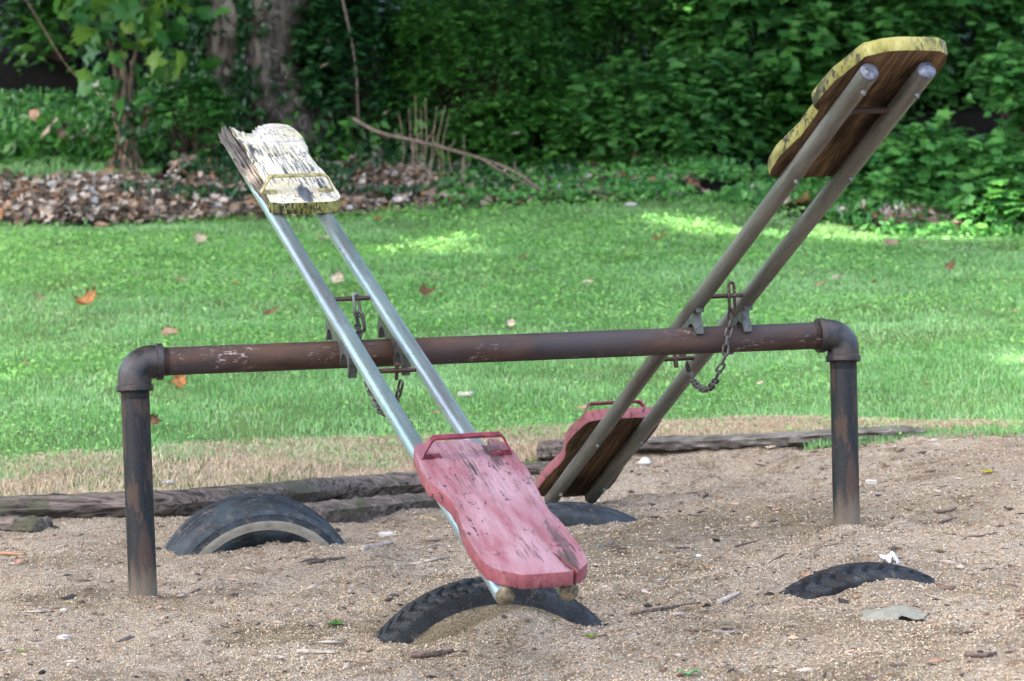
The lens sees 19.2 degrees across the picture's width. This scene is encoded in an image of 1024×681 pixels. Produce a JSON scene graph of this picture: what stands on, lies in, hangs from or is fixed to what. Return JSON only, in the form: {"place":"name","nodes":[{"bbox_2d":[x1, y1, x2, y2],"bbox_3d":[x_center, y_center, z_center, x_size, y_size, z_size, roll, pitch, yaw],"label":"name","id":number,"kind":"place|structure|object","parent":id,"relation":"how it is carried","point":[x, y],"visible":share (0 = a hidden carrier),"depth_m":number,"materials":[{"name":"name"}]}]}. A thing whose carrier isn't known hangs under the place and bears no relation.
{"place":"outdoors","nodes":[
{"label":"outdoors","id":0,"kind":"place"},
{"bbox_2d":[0,0,1013,238],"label":"hillside","id":1,"kind":"structure","parent":0,"point":[39,74],"depth_m":28.43,"materials":[{"name":"plant"}]},
{"bbox_2d":[0,0,119,75],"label":"shrub","id":2,"kind":"object","parent":1,"relation":"on","point":[29,24],"visible":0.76,"depth_m":29.23,"materials":[{"name":"green plant"}]},
{"bbox_2d":[0,149,164,195],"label":"grass patch","id":3,"kind":"object","parent":1,"relation":"on","point":[56,160],"visible":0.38,"depth_m":26.31,"materials":[{"name":"green plant"}]},
{"bbox_2d":[0,84,194,161],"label":"ground cover","id":4,"kind":"object","parent":1,"relation":"on","point":[28,125],"visible":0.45,"depth_m":26.99,"materials":[{"name":"green plant"}]},
{"bbox_2d":[13,0,230,170],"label":"sapling","id":5,"kind":"object","parent":1,"relation":"on","point":[131,14],"visible":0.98,"depth_m":26.24,"materials":[{"name":"green plant"}]},
{"bbox_2d":[165,10,167,94],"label":"bare stem","id":6,"kind":"object","parent":5,"relation":"attached to","point":[166,53],"visible":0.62,"depth_m":26.39,"materials":[{"name":"brown plant"}]},
{"bbox_2d":[131,69,245,170],"bbox_3d":[-2.801,-1.888,26.297,0.879,0.920,0.806,2,5,35],"label":"shrub","id":7,"kind":"object","parent":1,"relation":"on","point":[207,91],"visible":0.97,"depth_m":26.24,"materials":[{"name":"green plant"}]},
{"bbox_2d":[184,0,346,153],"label":"ivy clad tree","id":8,"kind":"object","parent":1,"relation":"on","point":[248,43],"visible":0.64,"depth_m":27.05,"materials":[{"name":"green plant"}]},
{"bbox_2d":[0,128,681,226],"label":"leaf litter","id":9,"kind":"object","parent":1,"relation":"on","point":[42,198],"visible":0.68,"depth_m":24.95,"materials":[{"name":"brown plant"}]},
{"bbox_2d":[277,0,412,146],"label":"shrub","id":10,"kind":"object","parent":1,"relation":"on","point":[334,34],"visible":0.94,"depth_m":26.86,"materials":[{"name":"green plant"}]},
{"bbox_2d":[341,0,359,125],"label":"vine","id":11,"kind":"object","parent":10,"relation":"hanging from","point":[348,25],"visible":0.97,"depth_m":26.69,"materials":[{"name":"brown plant"}]},
{"bbox_2d":[120,114,579,203],"bbox_3d":[-1.341,-1.567,26.256,3.866,0.774,3.120,-2,4,0],"label":"ivy ground cover","id":12,"kind":"object","parent":1,"relation":"on","point":[225,159],"visible":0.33,"depth_m":25.98,"materials":[{"name":"green plant"}]},
{"bbox_2d":[398,94,465,178],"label":"dry weed","id":13,"kind":"object","parent":1,"relation":"on","point":[426,145],"visible":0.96,"depth_m":25.90,"materials":[{"name":"brown plant"}]},
{"bbox_2d":[335,0,594,139],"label":"shrub","id":14,"kind":"object","parent":1,"relation":"on","point":[412,25],"visible":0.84,"depth_m":26.89,"materials":[{"name":"green plant"}]},
{"bbox_2d":[406,0,605,106],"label":"shrub","id":15,"kind":"object","parent":1,"relation":"on","point":[564,44],"visible":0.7,"depth_m":26.89,"materials":[{"name":"green plant"}]},
{"bbox_2d":[0,0,1019,169],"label":"undergrowth","id":16,"kind":"object","parent":1,"relation":"on","point":[259,112],"visible":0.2,"depth_m":26.70,"materials":[{"name":"green plant"}]},
{"bbox_2d":[427,79,644,177],"bbox_3d":[0.242,-1.826,26.471,2.006,0.929,1.302,-2,4,0],"label":"shrub","id":17,"kind":"object","parent":1,"relation":"on","point":[524,123],"visible":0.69,"depth_m":26.35,"materials":[{"name":"green plant"}]},
{"bbox_2d":[510,54,671,165],"bbox_3d":[0.834,-1.978,26.589,1.717,1.050,1.418,-2,4,0],"label":"shrub","id":18,"kind":"object","parent":1,"relation":"on","point":[579,86],"visible":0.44,"depth_m":26.36,"materials":[{"name":"green plant"}]},
{"bbox_2d":[469,0,751,96],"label":"shrub","id":19,"kind":"object","parent":1,"relation":"on","point":[599,12],"visible":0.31,"depth_m":27.50,"materials":[{"name":"green plant"}]},
{"bbox_2d":[558,38,795,167],"bbox_3d":[1.471,-2.004,26.207,2.172,1.233,1.359,-2,4,0],"label":"shrub","id":20,"kind":"object","parent":1,"relation":"on","point":[700,90],"visible":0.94,"depth_m":26.09,"materials":[{"name":"green plant"}]},
{"bbox_2d":[433,149,1023,238],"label":"edge weeds","id":21,"kind":"object","parent":1,"relation":"on","point":[715,167],"visible":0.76,"depth_m":24.93,"materials":[{"name":"green plant"}]},
{"bbox_2d":[641,0,874,91],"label":"shrub","id":22,"kind":"object","parent":1,"relation":"on","point":[725,26],"visible":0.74,"depth_m":26.61,"materials":[{"name":"green plant"}]},
{"bbox_2d":[740,163,824,185],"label":"shrub","id":23,"kind":"object","parent":1,"relation":"on","point":[764,173],"visible":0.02,"depth_m":25.17,"materials":[{"name":"green plant"}]},
{"bbox_2d":[573,170,1018,233],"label":"bank litter","id":24,"kind":"object","parent":1,"relation":"on","point":[887,210],"visible":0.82,"depth_m":23.52,"materials":[{"name":"brown plant"}]},
{"bbox_2d":[714,37,924,154],"bbox_3d":[2.611,-2.006,26.695,1.726,1.592,1.852,3,6,44],"label":"shrub","id":25,"kind":"object","parent":1,"relation":"on","point":[798,105],"visible":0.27,"depth_m":26.29,"materials":[{"name":"green plant"}]},
{"bbox_2d":[779,0,974,118],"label":"shrub","id":26,"kind":"object","parent":1,"relation":"on","point":[883,24],"visible":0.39,"depth_m":26.65,"materials":[{"name":"green plant"}]},
{"bbox_2d":[801,0,1023,101],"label":"shrub","id":27,"kind":"object","parent":1,"relation":"on","point":[989,29],"visible":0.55,"depth_m":26.86,"materials":[{"name":"green plant"}]},
{"bbox_2d":[826,109,1023,201],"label":"shrub","id":28,"kind":"object","parent":1,"relation":"on","point":[941,154],"visible":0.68,"depth_m":24.15,"materials":[{"name":"green plant"}]},
{"bbox_2d":[966,31,1023,146],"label":"shrub","id":29,"kind":"object","parent":1,"relation":"on","point":[1002,82],"visible":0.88,"depth_m":24.66,"materials":[{"name":"green plant"}]},
{"bbox_2d":[0,431,1023,680],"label":"sand pit","id":30,"kind":"object","parent":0,"point":[510,631],"visible":0.72,"depth_m":9.23,"materials":[{"name":"beige sand"}]},
{"bbox_2d":[0,551,25,555],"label":"twig","id":31,"kind":"object","parent":30,"relation":"on","point":[10,553],"visible":1,"depth_m":10.47,"materials":[{"name":"brown wood"}]},
{"bbox_2d":[10,558,24,563],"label":"fallen leaf","id":32,"kind":"object","parent":30,"relation":"on","point":[18,561],"visible":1,"depth_m":10.20,"materials":[{"name":"plant"}]},
{"bbox_2d":[0,515,52,532],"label":"timber","id":33,"kind":"object","parent":30,"relation":"on","point":[18,523],"visible":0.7,"depth_m":10.88,"materials":[{"name":"grey wood"}]},
{"bbox_2d":[57,634,69,638],"bbox_3d":[-1.301,0.861,8.801,0.034,0.018,0.034,2,6,38],"label":"stone","id":34,"kind":"object","parent":30,"relation":"on","point":[63,636],"visible":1,"depth_m":8.79,"materials":[{"name":"white stone"}]},
{"bbox_2d":[0,472,425,518],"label":"timber","id":35,"kind":"object","parent":30,"relation":"on","point":[88,505],"visible":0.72,"depth_m":11.21,"materials":[{"name":"wood"}]},
{"bbox_2d":[163,493,344,555],"bbox_3d":[-0.885,0.887,10.453,0.720,0.720,0.215,-3,16,-19],"label":"tyre","id":36,"kind":"object","parent":30,"relation":"on","point":[246,520],"visible":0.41,"depth_m":10.30,"materials":[{"name":"rubber"}]},
{"bbox_2d":[296,649,335,653],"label":"twig","id":37,"kind":"object","parent":30,"relation":"on","point":[305,651],"visible":1,"depth_m":8.35,"materials":[{"name":"beige wood"}]},
{"bbox_2d":[307,556,344,564],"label":"twig","id":38,"kind":"object","parent":30,"relation":"on","point":[310,562],"visible":1,"depth_m":9.88,"materials":[{"name":"wood"}]},
{"bbox_2d":[326,618,343,624],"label":"fallen leaf","id":39,"kind":"object","parent":30,"relation":"on","point":[339,621],"visible":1,"depth_m":8.79,"materials":[{"name":"green plant"}]},
{"bbox_2d":[303,492,440,522],"bbox_3d":[-0.447,0.645,11.624,0.258,0.215,1.384,0,5,21],"label":"timber","id":40,"kind":"object","parent":30,"relation":"on","point":[360,510],"visible":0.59,"depth_m":11.19,"materials":[{"name":"wood"}]},
{"bbox_2d":[360,540,393,550],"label":"twig","id":41,"kind":"object","parent":30,"relation":"on","point":[364,547],"visible":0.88,"depth_m":10.23,"materials":[{"name":"beige wood"}]},
{"bbox_2d":[379,531,393,536],"bbox_3d":[-0.441,0.684,10.645,0.054,0.028,0.026,-2,4,0],"label":"stone","id":42,"kind":"object","parent":30,"relation":"on","point":[388,533],"visible":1,"depth_m":10.64,"materials":[{"name":"white stone"}]},
{"bbox_2d":[393,555,449,566],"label":"twig","id":43,"kind":"object","parent":30,"relation":"on","point":[418,562],"visible":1,"depth_m":9.90,"materials":[{"name":"grey wood"}]},
{"bbox_2d":[413,545,447,548],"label":"twig","id":44,"kind":"object","parent":30,"relation":"on","point":[429,546],"visible":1,"depth_m":10.45,"materials":[{"name":"beige wood"}]},
{"bbox_2d":[410,648,453,657],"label":"twig","id":45,"kind":"object","parent":30,"relation":"on","point":[414,654],"visible":1,"depth_m":8.24,"materials":[{"name":"brown wood"}]},
{"bbox_2d":[116,318,860,596],"bbox_3d":[-0.020,0.482,9.670,2.446,1.040,0.218,-3,5,-14],"label":"seesaw stand","id":46,"kind":"object","parent":30,"relation":"on","point":[141,368],"visible":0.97,"depth_m":9.63,"materials":[{"name":"metal"}]},
{"bbox_2d":[219,124,587,605],"bbox_3d":[-0.449,-0.014,9.543,0.298,0.327,3.953,-3,22,-15],"label":"seesaw","id":47,"kind":"object","parent":46,"relation":"on","point":[509,528],"visible":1,"depth_m":8.73,"materials":[{"name":"metal"}]},
{"bbox_2d":[535,37,946,503],"bbox_3d":[0.642,0.002,10.014,0.322,0.378,4.197,-3,-19,-13],"label":"seesaw","id":48,"kind":"object","parent":46,"relation":"on","point":[865,95],"visible":0.98,"depth_m":9.06,"materials":[{"name":"metal"}]},
{"bbox_2d":[374,577,602,645],"bbox_3d":[-0.052,1.100,8.619,0.860,0.860,0.190,-2,6,-11],"label":"tyre","id":49,"kind":"object","parent":30,"relation":"on","point":[445,611],"visible":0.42,"depth_m":8.48,"materials":[{"name":"rubber"}]},
{"bbox_2d":[0,430,1023,680],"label":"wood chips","id":50,"kind":"object","parent":30,"relation":"on","point":[662,668],"visible":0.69,"depth_m":9.29,"materials":[{"name":"beige wood"}]},
{"bbox_2d":[0,432,1023,680],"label":"dry stalks","id":51,"kind":"object","parent":30,"relation":"in","point":[636,570],"visible":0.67,"depth_m":8.88,"materials":[{"name":"beige plant"}]},
{"bbox_2d":[523,461,549,473],"bbox_3d":[0.029,0.549,12.866,0.513,0.067,0.170,-2,4,-8],"label":"timber","id":52,"kind":"object","parent":30,"relation":"on","point":[536,467],"visible":0.13,"depth_m":12.84,"materials":[{"name":"grey wood"}]},
{"bbox_2d":[545,501,637,526],"bbox_3d":[0.176,1.179,10.981,1.200,1.200,0.225,-2,10,-11],"label":"tyre","id":53,"kind":"object","parent":30,"relation":"on","point":[567,513],"visible":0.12,"depth_m":10.82,"materials":[{"name":"rubber"}]},
{"bbox_2d":[595,541,613,548],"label":"twig","id":54,"kind":"object","parent":30,"relation":"on","point":[596,547],"visible":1,"depth_m":10.07,"materials":[{"name":"grey wood"}]},
{"bbox_2d":[638,457,650,464],"bbox_3d":[0.561,0.512,12.793,0.049,0.040,0.050,2,6,39],"label":"stone","id":55,"kind":"object","parent":30,"relation":"on","point":[644,461],"visible":1,"depth_m":12.78,"materials":[{"name":"white stone"}]},
{"bbox_2d":[630,602,700,614],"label":"twig","id":56,"kind":"object","parent":30,"relation":"on","point":[652,609],"visible":1,"depth_m":8.72,"materials":[{"name":"wood"}]},
{"bbox_2d":[674,668,703,676],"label":"seedling","id":57,"kind":"object","parent":30,"relation":"on","point":[689,672],"visible":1,"depth_m":7.79,"materials":[{"name":"green plant"}]},
{"bbox_2d":[682,628,709,631],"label":"twig","id":58,"kind":"object","parent":30,"relation":"on","point":[688,629],"visible":1,"depth_m":8.35,"materials":[{"name":"brown wood"}]},
{"bbox_2d":[700,561,714,568],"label":"fallen leaf","id":59,"kind":"object","parent":30,"relation":"on","point":[709,565],"visible":1,"depth_m":9.45,"materials":[{"name":"plant"}]},
{"bbox_2d":[715,591,740,604],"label":"twig","id":60,"kind":"object","parent":30,"relation":"on","point":[722,600],"visible":1,"depth_m":8.91,"materials":[{"name":"grey wood"}]},
{"bbox_2d":[712,629,743,633],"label":"twig","id":61,"kind":"object","parent":30,"relation":"on","point":[720,631],"visible":0.96,"depth_m":8.28,"materials":[{"name":"grey wood"}]},
{"bbox_2d":[719,539,750,542],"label":"twig","id":62,"kind":"object","parent":30,"relation":"on","point":[720,541],"visible":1,"depth_m":9.97,"materials":[{"name":"beige wood"}]},
{"bbox_2d":[734,540,757,547],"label":"twig","id":63,"kind":"object","parent":30,"relation":"on","point":[736,546],"visible":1,"depth_m":9.88,"materials":[{"name":"wood"}]},
{"bbox_2d":[770,505,780,510],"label":"fallen leaf","id":64,"kind":"object","parent":30,"relation":"on","point":[776,508],"visible":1,"depth_m":10.59,"materials":[{"name":"brown plant"}]},
{"bbox_2d":[639,425,925,450],"bbox_3d":[1.110,0.416,12.941,1.332,0.115,0.172,0,5,19],"label":"timber","id":65,"kind":"object","parent":30,"relation":"on","point":[734,440],"visible":0.77,"depth_m":12.90,"materials":[{"name":"grey wood"}]},
{"bbox_2d":[769,553,810,562],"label":"twig","id":66,"kind":"object","parent":30,"relation":"on","point":[785,554],"visible":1,"depth_m":9.52,"materials":[{"name":"wood"}]},
{"bbox_2d":[799,568,809,576],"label":"fallen leaf","id":67,"kind":"object","parent":30,"relation":"on","point":[806,573],"visible":0.83,"depth_m":9.24,"materials":[{"name":"plant"}]},
{"bbox_2d":[814,543,843,557],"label":"twig","id":68,"kind":"object","parent":30,"relation":"on","point":[827,545],"visible":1,"depth_m":9.65,"materials":[{"name":"wood"}]},
{"bbox_2d":[778,562,934,598],"bbox_3d":[1.044,1.104,9.080,0.900,0.900,0.170,-3,15,-14],"label":"tyre","id":69,"kind":"object","parent":30,"relation":"on","point":[833,580],"visible":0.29,"depth_m":8.94,"materials":[{"name":"rubber"}]},
{"bbox_2d":[852,590,861,596],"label":"fallen leaf","id":70,"kind":"object","parent":30,"relation":"on","point":[856,594],"visible":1,"depth_m":8.76,"materials":[{"name":"beige plant"}]},
{"bbox_2d":[865,479,876,483],"bbox_3d":[1.346,0.532,11.362,0.047,0.027,0.033,-2,4,0],"label":"stone","id":71,"kind":"object","parent":30,"relation":"on","point":[868,481],"visible":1,"depth_m":11.35,"materials":[{"name":"white stone"}]},
{"bbox_2d":[879,551,899,562],"bbox_3d":[1.161,0.668,9.334,0.078,0.040,0.067,-2,4,0],"label":"paper scrap","id":72,"kind":"object","parent":30,"relation":"on","point":[890,556],"visible":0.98,"depth_m":9.32,"materials":[{"name":"white paper"}]},
{"bbox_2d":[855,605,930,620],"bbox_3d":[1.044,0.754,8.425,0.254,0.032,0.232,-2,4,0],"label":"stone","id":73,"kind":"object","parent":30,"relation":"on","point":[895,612],"visible":0.99,"depth_m":8.38,"materials":[{"name":"grey stone"}]},
{"bbox_2d":[934,507,956,512],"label":"twig","id":74,"kind":"object","parent":30,"relation":"on","point":[942,511],"visible":1,"depth_m":10.29,"materials":[{"name":"brown wood"}]},
{"bbox_2d":[938,517,957,523],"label":"twig","id":75,"kind":"object","parent":30,"relation":"on","point":[944,521],"visible":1,"depth_m":10.14,"materials":[{"name":"brown wood"}]},
{"bbox_2d":[964,651,996,657],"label":"twig","id":76,"kind":"object","parent":30,"relation":"on","point":[968,654],"visible":1,"depth_m":7.78,"materials":[{"name":"wood"}]},
{"bbox_2d":[968,532,997,536],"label":"twig","id":77,"kind":"object","parent":30,"relation":"on","point":[980,535],"visible":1,"depth_m":9.58,"materials":[{"name":"beige wood"}]},
{"bbox_2d":[980,468,994,471],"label":"fallen leaf","id":78,"kind":"object","parent":30,"relation":"on","point":[987,470],"visible":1,"depth_m":11.24,"materials":[{"name":"yellow plant"}]},
{"bbox_2d":[0,191,1023,499],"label":"lawn","id":79,"kind":"structure","parent":0,"point":[222,435],"depth_m":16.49,"materials":[{"name":"plant"}]},
{"bbox_2d":[32,292,46,298],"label":"fallen leaf","id":80,"kind":"object","parent":79,"relation":"on","point":[38,296],"visible":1,"depth_m":18.47,"materials":[{"name":"beige plant"}]},
{"bbox_2d":[72,286,98,304],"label":"fallen leaf","id":81,"kind":"object","parent":79,"relation":"on","point":[88,297],"visible":1,"depth_m":17.98,"materials":[{"name":"orange plant"}]},
{"bbox_2d":[90,220,109,226],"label":"fallen leaf","id":82,"kind":"object","parent":79,"relation":"on","point":[100,224],"visible":1,"depth_m":23.15,"materials":[{"name":"brown plant"}]},
{"bbox_2d":[150,413,161,425],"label":"fallen leaf","id":83,"kind":"object","parent":79,"relation":"on","point":[154,419],"visible":0.91,"depth_m":13.45,"materials":[{"name":"brown plant"}]},
{"bbox_2d":[161,480,172,484],"bbox_3d":[-1.377,0.567,12.105,0.055,0.023,0.031,-2,4,0],"label":"stone","id":84,"kind":"object","parent":79,"relation":"on","point":[170,482],"visible":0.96,"depth_m":12.09,"materials":[{"name":"white stone"}]},
{"bbox_2d":[159,325,180,334],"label":"fallen leaf","id":85,"kind":"object","parent":79,"relation":"on","point":[167,330],"visible":1,"depth_m":16.44,"materials":[{"name":"beige plant"}]},
{"bbox_2d":[169,375,186,387],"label":"fallen leaf","id":86,"kind":"object","parent":79,"relation":"on","point":[179,380],"visible":0.87,"depth_m":14.83,"materials":[{"name":"orange plant"}]},
{"bbox_2d":[193,230,207,242],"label":"fallen leaf","id":87,"kind":"object","parent":79,"relation":"on","point":[198,237],"visible":1,"depth_m":22.05,"materials":[{"name":"beige plant"}]},
{"bbox_2d":[262,305,279,314],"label":"fallen leaf","id":88,"kind":"object","parent":79,"relation":"on","point":[269,311],"visible":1,"depth_m":17.66,"materials":[{"name":"brown plant"}]},
{"bbox_2d":[314,235,328,237],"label":"fallen leaf","id":89,"kind":"object","parent":79,"relation":"on","point":[324,236],"visible":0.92,"depth_m":22.06,"materials":[{"name":"beige plant"}]},
{"bbox_2d":[329,269,344,283],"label":"fallen leaf","id":90,"kind":"object","parent":79,"relation":"on","point":[337,277],"visible":1,"depth_m":19.29,"materials":[{"name":"beige plant"}]},
{"bbox_2d":[418,282,437,295],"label":"fallen leaf","id":91,"kind":"object","parent":79,"relation":"on","point":[424,289],"visible":1,"depth_m":18.61,"materials":[{"name":"brown plant"}]},
{"bbox_2d":[457,391,474,396],"bbox_3d":[-0.224,0.262,14.756,0.091,0.027,0.049,-2,4,0],"label":"stone","id":92,"kind":"object","parent":79,"relation":"on","point":[467,393],"visible":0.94,"depth_m":14.75,"materials":[{"name":"white stone"}]},
{"bbox_2d":[352,117,624,201],"bbox_3d":[-0.321,-1.522,25.407,2.639,0.760,0.412,1,5,30],"label":"fallen branch","id":93,"kind":"object","parent":79,"relation":"on","point":[413,141],"visible":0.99,"depth_m":25.57,"materials":[{"name":"brown wood"}]},
{"bbox_2d":[505,318,515,327],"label":"fallen leaf","id":94,"kind":"object","parent":79,"relation":"on","point":[511,322],"visible":1,"depth_m":17.27,"materials":[{"name":"beige plant"}]},
{"bbox_2d":[0,414,1023,499],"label":"dry grass","id":95,"kind":"structure","parent":79,"relation":"on","point":[8,484],"depth_m":12.86,"materials":[{"name":"plant"}]},
{"bbox_2d":[537,439,563,461],"bbox_3d":[0.247,0.472,13.104,0.283,0.097,0.178,-2,4,0],"label":"timber","id":96,"kind":"object","parent":79,"relation":"on","point":[549,449],"visible":0.45,"depth_m":13.05,"materials":[{"name":"grey wood"}]},
{"bbox_2d":[577,403,587,409],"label":"fallen leaf","id":97,"kind":"object","parent":79,"relation":"on","point":[582,407],"visible":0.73,"depth_m":14.16,"materials":[{"name":"beige plant"}]},
{"bbox_2d":[625,203,636,206],"bbox_3d":[0.965,-1.096,24.522,0.100,0.041,0.067,-2,4,0],"label":"stone","id":98,"kind":"object","parent":79,"relation":"on","point":[629,204],"visible":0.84,"depth_m":24.49,"materials":[{"name":"grey stone"}]},
{"bbox_2d":[652,230,666,238],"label":"fallen leaf","id":99,"kind":"object","parent":79,"relation":"on","point":[656,237],"visible":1,"depth_m":21.73,"materials":[{"name":"brown plant"}]},
{"bbox_2d":[831,274,843,278],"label":"fallen leaf","id":100,"kind":"object","parent":79,"relation":"on","point":[836,276],"visible":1,"depth_m":19.19,"materials":[{"name":"beige plant"}]},
{"bbox_2d":[882,237,900,244],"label":"fallen leaf","id":101,"kind":"object","parent":79,"relation":"on","point":[889,241],"visible":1,"depth_m":21.64,"materials":[{"name":"brown plant"}]},
{"bbox_2d":[943,258,954,268],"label":"fallen leaf","id":102,"kind":"object","parent":79,"relation":"on","point":[950,265],"visible":1,"depth_m":19.66,"materials":[{"name":"brown plant"}]},
{"bbox_2d":[0,430,1023,680],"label":"gravel","id":103,"kind":"structure","parent":0,"point":[804,548],"depth_m":9.05,"materials":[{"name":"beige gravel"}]},
{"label":"ground","id":104,"kind":"structure","parent":0,"visible":0},
{"bbox_2d":[802,165,947,216],"bbox_3d":[2.952,-1.166,24.101,1.318,0.458,0.789,-2,4,0],"label":"shrub","id":105,"kind":"object","parent":104,"relation":"on","point":[906,191],"visible":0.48,"depth_m":23.96,"materials":[{"name":"green plant"}]},
{"bbox_2d":[927,149,1023,235],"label":"shrub","id":106,"kind":"object","parent":104,"relation":"on","point":[996,195],"visible":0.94,"depth_m":23.07,"materials":[{"name":"green plant"}]}
]}

